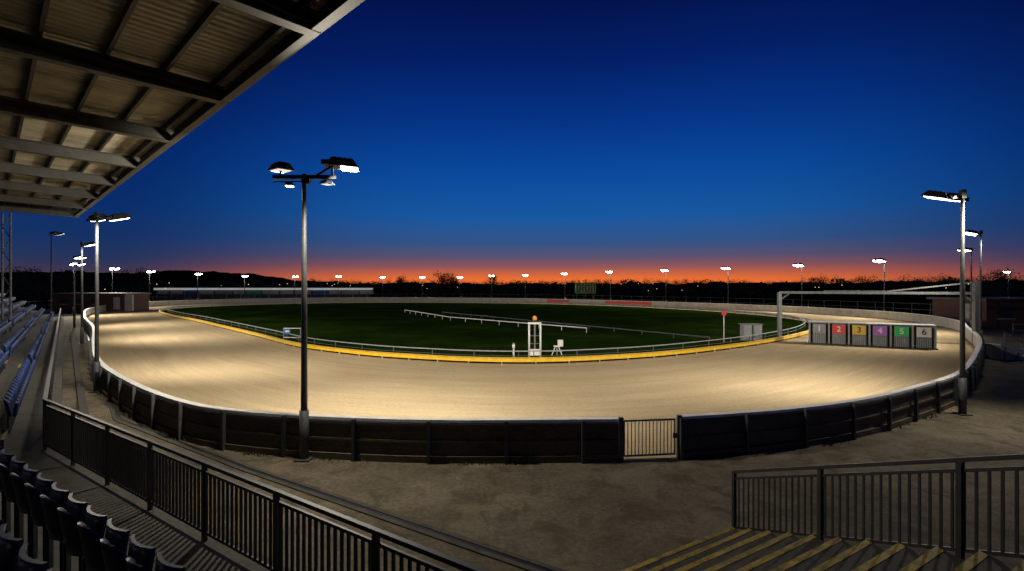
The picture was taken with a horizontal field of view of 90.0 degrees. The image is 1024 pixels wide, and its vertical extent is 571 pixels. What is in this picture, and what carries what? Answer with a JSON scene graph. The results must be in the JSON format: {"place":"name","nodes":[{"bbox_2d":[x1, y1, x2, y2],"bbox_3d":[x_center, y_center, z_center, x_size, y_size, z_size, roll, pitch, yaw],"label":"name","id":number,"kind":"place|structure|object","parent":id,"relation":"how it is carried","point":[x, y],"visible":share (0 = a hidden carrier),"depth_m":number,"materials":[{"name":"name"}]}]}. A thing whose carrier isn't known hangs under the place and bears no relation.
{"place":"outdoors","nodes":[
{"label":"outdoors","id":0,"kind":"place"},
{"bbox_2d":[0,0,364,216],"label":"grandstand roof","id":1,"kind":"structure","parent":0,"point":[304,21],"depth_m":11.61,"materials":[{"name":"metal"}]},
{"bbox_2d":[0,0,327,201],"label":"roof sheet","id":2,"kind":"object","parent":1,"relation":"on","point":[154,33],"depth_m":11.04,"materials":[{"name":"grey metal"}]},
{"bbox_2d":[163,303,808,362],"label":"infield grass","id":3,"kind":"structure","parent":0,"point":[392,324],"depth_m":57.20,"materials":[{"name":"green plant"}]},
{"bbox_2d":[283,328,300,341],"bbox_3d":[-18.000,4.037,41.880,1.452,1.125,0.100,0,0,0],"label":"infield sign","id":4,"kind":"object","parent":3,"relation":"on","point":[286,330],"visible":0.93,"depth_m":41.87,"materials":[{"name":"white metal"}]},
{"bbox_2d":[159,300,808,363],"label":"inner track rail","id":5,"kind":"object","parent":3,"relation":"on","point":[526,359],"visible":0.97,"depth_m":33.68,"materials":[{"name":"white metal"}]},
{"bbox_2d":[160,301,812,320],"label":"kerb rail","id":6,"kind":"object","parent":3,"relation":"on","point":[786,316],"visible":0.89,"depth_m":116.55,"materials":[{"name":"metal"}]},
{"bbox_2d":[407,310,586,332],"bbox_3d":[-6.573,4.327,66.940,2.939,0.545,44.417,0,0,-35],"label":"white infield rail","id":7,"kind":"object","parent":3,"relation":"on","point":[498,320],"visible":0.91,"depth_m":59.97,"materials":[{"name":"metal"}]},
{"bbox_2d":[528,316,540,356],"bbox_3d":[1.450,3.260,32.600,0.840,2.680,0.300,0,0,0],"label":"winning post","id":8,"kind":"object","parent":3,"relation":"on","point":[534,335],"visible":0.91,"depth_m":32.55,"materials":[{"name":"white paint"}]},
{"bbox_2d":[552,340,562,354],"bbox_3d":[2.958,4.090,33.600,0.763,1.040,0.300,0,0,0],"label":"photo finish camera","id":9,"kind":"object","parent":3,"relation":"on","point":[560,343],"visible":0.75,"depth_m":33.46,"materials":[{"name":"white paint"}]},
{"bbox_2d":[442,312,709,341],"bbox_3d":[2.470,4.378,61.229,0.163,0.445,47.909,0,0,-34],"label":"grey infield rail","id":10,"kind":"object","parent":3,"relation":"on","point":[588,325],"visible":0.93,"depth_m":52.38,"materials":[{"name":"metal"}]},
{"bbox_2d":[721,311,726,341],"bbox_3d":[16.800,3.301,40.597,0.400,2.597,0.075,0,0,0],"label":"distance marker post","id":11,"kind":"object","parent":3,"relation":"on","point":[723,313],"visible":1,"depth_m":40.59,"materials":[{"name":"white metal"}]},
{"bbox_2d":[738,323,762,339],"bbox_3d":[20.000,3.882,42.900,1.750,1.375,0.700,0,0,0],"label":"electrical cabinet","id":12,"kind":"object","parent":3,"relation":"on","point":[750,328],"visible":0.93,"depth_m":42.56,"materials":[{"name":"grey metal"}]},
{"bbox_2d":[0,288,1023,314],"bbox_3d":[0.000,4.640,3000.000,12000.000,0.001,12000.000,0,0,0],"label":"ground","id":13,"kind":"structure","parent":0,"point":[868,303],"depth_m":169.70,"materials":[{"name":"black"}]},
{"bbox_2d":[52,293,151,310],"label":"brick kennel building","id":14,"kind":"structure","parent":13,"relation":"on","point":[119,301],"depth_m":92.00,"materials":[{"name":"brown brick"}]},
{"bbox_2d":[109,267,119,292],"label":"floodlight pole","id":15,"kind":"object","parent":13,"relation":"on","point":[113,268],"visible":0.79,"depth_m":105.00,"materials":[{"name":"metal"}]},
{"bbox_2d":[147,270,154,301],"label":"floodlight pole","id":16,"kind":"object","parent":13,"relation":"on","point":[149,271],"visible":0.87,"depth_m":119.96,"materials":[{"name":"metal"}]},
{"bbox_2d":[195,273,202,299],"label":"floodlight pole","id":17,"kind":"object","parent":13,"relation":"on","point":[197,274],"visible":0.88,"depth_m":139.94,"materials":[{"name":"metal"}]},
{"bbox_2d":[242,275,248,298],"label":"floodlight pole","id":18,"kind":"object","parent":13,"relation":"on","point":[244,276],"visible":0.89,"depth_m":154.94,"materials":[{"name":"metal"}]},
{"bbox_2d":[154,288,372,298],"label":"covered stand","id":19,"kind":"object","parent":13,"relation":"on","point":[224,293],"visible":0.85,"depth_m":176.14,"materials":[{"name":"blue paint"}]},
{"bbox_2d":[12,294,930,314],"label":"boundary fence","id":20,"kind":"object","parent":13,"relation":"on","point":[710,301],"visible":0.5,"depth_m":111.13,"materials":[{"name":"paint"}]},
{"bbox_2d":[4,279,1015,293],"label":"distant houses","id":21,"kind":"structure","parent":13,"relation":"on","point":[293,283],"depth_m":365.83,"materials":[{"name":"red brick"}]},
{"bbox_2d":[0,276,1023,300],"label":"hedge","id":22,"kind":"object","parent":13,"relation":"on","point":[494,291],"visible":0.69,"depth_m":203.56,"materials":[{"name":"green plant"}]},
{"bbox_2d":[0,266,1023,300],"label":"distant tree line","id":23,"kind":"object","parent":13,"relation":"on","point":[1002,280],"visible":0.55,"depth_m":214.96,"materials":[{"name":"black plant"}]},
{"bbox_2d":[522,274,527,296],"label":"floodlight pole","id":24,"kind":"object","parent":13,"relation":"on","point":[525,275],"visible":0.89,"depth_m":151.92,"materials":[{"name":"metal"}]},
{"bbox_2d":[575,282,595,299],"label":"tote scoreboard","id":25,"kind":"object","parent":13,"relation":"on","point":[585,287],"visible":0.98,"depth_m":149.30,"materials":[{"name":"green paint"}]},
{"bbox_2d":[605,270,612,299],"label":"floodlight pole","id":26,"kind":"object","parent":13,"relation":"on","point":[610,271],"visible":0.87,"depth_m":129.92,"materials":[{"name":"metal"}]},
{"bbox_2d":[721,266,730,303],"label":"floodlight pole","id":27,"kind":"object","parent":13,"relation":"on","point":[726,267],"visible":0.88,"depth_m":102.93,"materials":[{"name":"metal"}]},
{"bbox_2d":[792,263,803,306],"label":"floodlight pole","id":28,"kind":"object","parent":13,"relation":"on","point":[798,264],"visible":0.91,"depth_m":87.59,"materials":[{"name":"metal"}]},
{"bbox_2d":[872,258,886,310],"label":"floodlight pole","id":29,"kind":"object","parent":13,"relation":"on","point":[879,260],"visible":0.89,"depth_m":71.43,"materials":[{"name":"metal"}]},
{"bbox_2d":[1002,271,1010,296],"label":"floodlight pole","id":30,"kind":"object","parent":13,"relation":"on","point":[1008,272],"visible":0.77,"depth_m":129.93,"materials":[{"name":"metal"}]},
{"bbox_2d":[0,270,1023,288],"bbox_3d":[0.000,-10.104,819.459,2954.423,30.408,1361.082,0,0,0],"label":"distant hills","id":31,"kind":"structure","parent":0,"point":[188,276],"depth_m":774.08,"materials":[{"name":"black"}]},
{"bbox_2d":[0,0,1023,284],"label":"sky","id":32,"kind":"structure","parent":0,"point":[542,140],"materials":[{"name":"blue"}]},
{"bbox_2d":[86,302,974,459],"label":"sand track","id":33,"kind":"structure","parent":0,"point":[152,347],"depth_m":25.60,"materials":[{"name":"beige sand"}]},
{"bbox_2d":[83,297,984,464],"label":"track perimeter wall","id":34,"kind":"structure","parent":33,"relation":"on","point":[583,440],"depth_m":14.14,"materials":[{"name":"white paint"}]},
{"bbox_2d":[547,299,651,305],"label":"advertising banner","id":35,"kind":"object","parent":34,"relation":"attached to","point":[610,302],"visible":0.71,"depth_m":119.20,"materials":[{"name":"red paint"}]},
{"bbox_2d":[618,415,681,462],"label":"track gate","id":36,"kind":"structure","parent":34,"relation":"attached to","point":[621,439],"depth_m":13.53,"materials":[{"name":"metal"}]},
{"bbox_2d":[807,321,937,349],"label":"greyhound starting traps","id":37,"kind":"object","parent":33,"relation":"on","point":[901,335],"visible":1,"depth_m":38.59,"materials":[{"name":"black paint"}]},
{"bbox_2d":[777,282,978,345],"bbox_3d":[29.303,2.150,41.791,13.628,4.900,0.399,0,0,25],"label":"track gantry","id":38,"kind":"object","parent":33,"relation":"on","point":[974,293],"visible":0.85,"depth_m":40.59,"materials":[{"name":"metal"}]},
{"bbox_2d":[43,310,1023,570],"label":"tarmac apron","id":39,"kind":"object","parent":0,"point":[607,516],"visible":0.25,"depth_m":11.41,"materials":[{"name":"grey asphalt"}]},
{"bbox_2d":[1,212,11,330],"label":"lattice column","id":40,"kind":"structure","parent":39,"relation":"on","point":[9,266],"depth_m":31.56,"materials":[{"name":"metal"}]},
{"bbox_2d":[49,231,63,311],"bbox_3d":[-53.563,-0.857,60.215,1.274,10.934,1.788,0,0,0],"label":"unlit floodlight pole","id":41,"kind":"object","parent":39,"relation":"on","point":[56,233],"visible":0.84,"depth_m":59.96,"materials":[{"name":"metal"}]},
{"bbox_2d":[69,262,85,315],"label":"floodlight pole","id":42,"kind":"object","parent":39,"relation":"on","point":[72,263],"visible":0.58,"depth_m":77.95,"materials":[{"name":"metal"}]},
{"bbox_2d":[73,255,86,326],"bbox_3d":[-47.829,0.643,56.764,1.342,7.934,1.814,0,0,0],"label":"floodlight pole","id":43,"kind":"object","parent":39,"relation":"on","point":[74,315],"visible":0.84,"depth_m":56.45,"materials":[{"name":"metal"}]},
{"bbox_2d":[70,329,93,423],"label":"kerb","id":44,"kind":"structure","parent":39,"relation":"on","point":[82,402],"depth_m":23.53,"materials":[{"name":"concrete"}]},
{"bbox_2d":[77,241,94,343],"bbox_3d":[-33.869,0.543,40.878,1.840,8.134,1.286,0,0,40],"label":"floodlight pole","id":45,"kind":"object","parent":39,"relation":"on","point":[82,244],"visible":0.98,"depth_m":40.54,"materials":[{"name":"metal"}]},
{"bbox_2d":[86,212,131,392],"bbox_3d":[-17.829,0.693,22.630,1.804,7.834,1.260,0,0,0],"label":"floodlight pole","id":46,"kind":"object","parent":39,"relation":"on","point":[96,217],"visible":0.98,"depth_m":22.15,"materials":[{"name":"metal"}]},
{"bbox_2d":[0,302,289,570],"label":"grandstand terrace","id":47,"kind":"structure","parent":39,"relation":"on","point":[175,541],"depth_m":9.25,"materials":[{"name":"concrete"}]},
{"bbox_2d":[0,297,15,304],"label":"stadium seat row","id":48,"kind":"object","parent":47,"relation":"on","point":[6,299],"visible":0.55,"depth_m":47.22,"materials":[{"name":"blue plastic"}]},
{"bbox_2d":[0,300,25,315],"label":"stadium seat row","id":49,"kind":"object","parent":47,"relation":"on","point":[16,305],"visible":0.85,"depth_m":43.58,"materials":[{"name":"blue plastic"}]},
{"bbox_2d":[0,304,35,334],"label":"stadium seat row","id":50,"kind":"object","parent":47,"relation":"on","point":[5,325],"visible":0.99,"depth_m":33.27,"materials":[{"name":"blue plastic"}]},
{"bbox_2d":[0,308,44,372],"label":"stadium seat row","id":51,"kind":"object","parent":47,"relation":"on","point":[11,344],"visible":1,"depth_m":24.50,"materials":[{"name":"blue plastic"}]},
{"bbox_2d":[0,519,53,570],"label":"stadium seat row","id":52,"kind":"object","parent":47,"relation":"on","point":[13,554],"visible":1,"depth_m":3.32,"materials":[{"name":"blue plastic"}]},
{"bbox_2d":[3,312,53,433],"bbox_3d":[-31.398,3.230,34.413,0.298,0.840,57.948,0,0,-41],"label":"stadium seat row","id":53,"kind":"object","parent":47,"relation":"on","point":[14,397],"visible":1,"depth_m":15.99,"materials":[{"name":"blue plastic"}]},
{"bbox_2d":[42,308,60,449],"bbox_3d":[-30.140,3.112,33.990,0.080,1.175,60.059,0,0,-41],"label":"terrace railing","id":54,"kind":"object","parent":47,"relation":"on","point":[48,391],"visible":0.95,"depth_m":17.41,"materials":[{"name":"metal"}]},
{"bbox_2d":[0,447,185,570],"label":"stadium seat row","id":55,"kind":"object","parent":47,"relation":"on","point":[74,527],"visible":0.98,"depth_m":4.76,"materials":[{"name":"blue plastic"}]},
{"bbox_2d":[43,399,486,570],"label":"terrace railing","id":56,"kind":"object","parent":47,"relation":"on","point":[133,467],"visible":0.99,"depth_m":7.12,"materials":[{"name":"metal"}]},
{"bbox_2d":[268,156,359,461],"bbox_3d":[-5.301,0.601,13.651,2.532,8.019,0.800,0,0,0],"label":"floodlight pole","id":57,"kind":"object","parent":39,"relation":"on","point":[332,163],"visible":1,"depth_m":13.49,"materials":[{"name":"metal"}]},
{"bbox_2d":[84,331,566,570],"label":"drainage channel","id":58,"kind":"object","parent":39,"relation":"on","point":[495,553],"visible":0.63,"depth_m":10.63,"materials":[{"name":"concrete"}]},
{"bbox_2d":[87,375,983,465],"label":"weeds","id":59,"kind":"object","parent":39,"relation":"on","point":[472,463],"visible":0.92,"depth_m":14.02,"materials":[{"name":"green plant"}]},
{"bbox_2d":[622,526,1023,570],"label":"concrete stairs","id":60,"kind":"structure","parent":39,"relation":"on","point":[731,548],"depth_m":6.98,"materials":[{"name":"yellow paint"}]},
{"bbox_2d":[732,454,1023,559],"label":"stair railing","id":61,"kind":"object","parent":60,"relation":"on","point":[960,470],"visible":0.94,"depth_m":6.51,"materials":[{"name":"metal"}]},
{"bbox_2d":[920,189,972,415],"bbox_3d":[15.819,0.568,18.674,1.784,8.084,1.299,0,0,-10],"label":"floodlight pole","id":62,"kind":"object","parent":39,"relation":"on","point":[960,196],"visible":1,"depth_m":18.25,"materials":[{"name":"metal"}]},
{"bbox_2d":[957,247,972,328],"bbox_3d":[43.128,0.493,48.783,1.300,8.234,1.784,0,0,10],"label":"floodlight pole","id":63,"kind":"object","parent":39,"relation":"on","point":[967,249],"visible":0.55,"depth_m":48.45,"materials":[{"name":"metal"}]},
{"bbox_2d":[965,229,982,335],"bbox_3d":[34.318,0.243,38.026,1.285,8.734,1.840,0,0,39],"label":"floodlight pole","id":64,"kind":"object","parent":39,"relation":"on","point":[973,232],"visible":0.88,"depth_m":37.75,"materials":[{"name":"metal"}]},
{"bbox_2d":[926,297,1023,328],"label":"brick clubhouse","id":65,"kind":"structure","parent":39,"relation":"on","point":[1002,312],"depth_m":54.50,"materials":[{"name":"brown brick"}]},
{"bbox_2d":[985,332,1023,359],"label":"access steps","id":66,"kind":"structure","parent":39,"relation":"on","point":[1003,351],"depth_m":31.65,"materials":[{"name":"grey concrete"}]},
{"bbox_2d":[1013,324,1023,335],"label":"spectator rail","id":67,"kind":"object","parent":39,"relation":"on","point":[1017,330],"visible":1,"depth_m":46.90,"materials":[{"name":"metal"}]}
]}

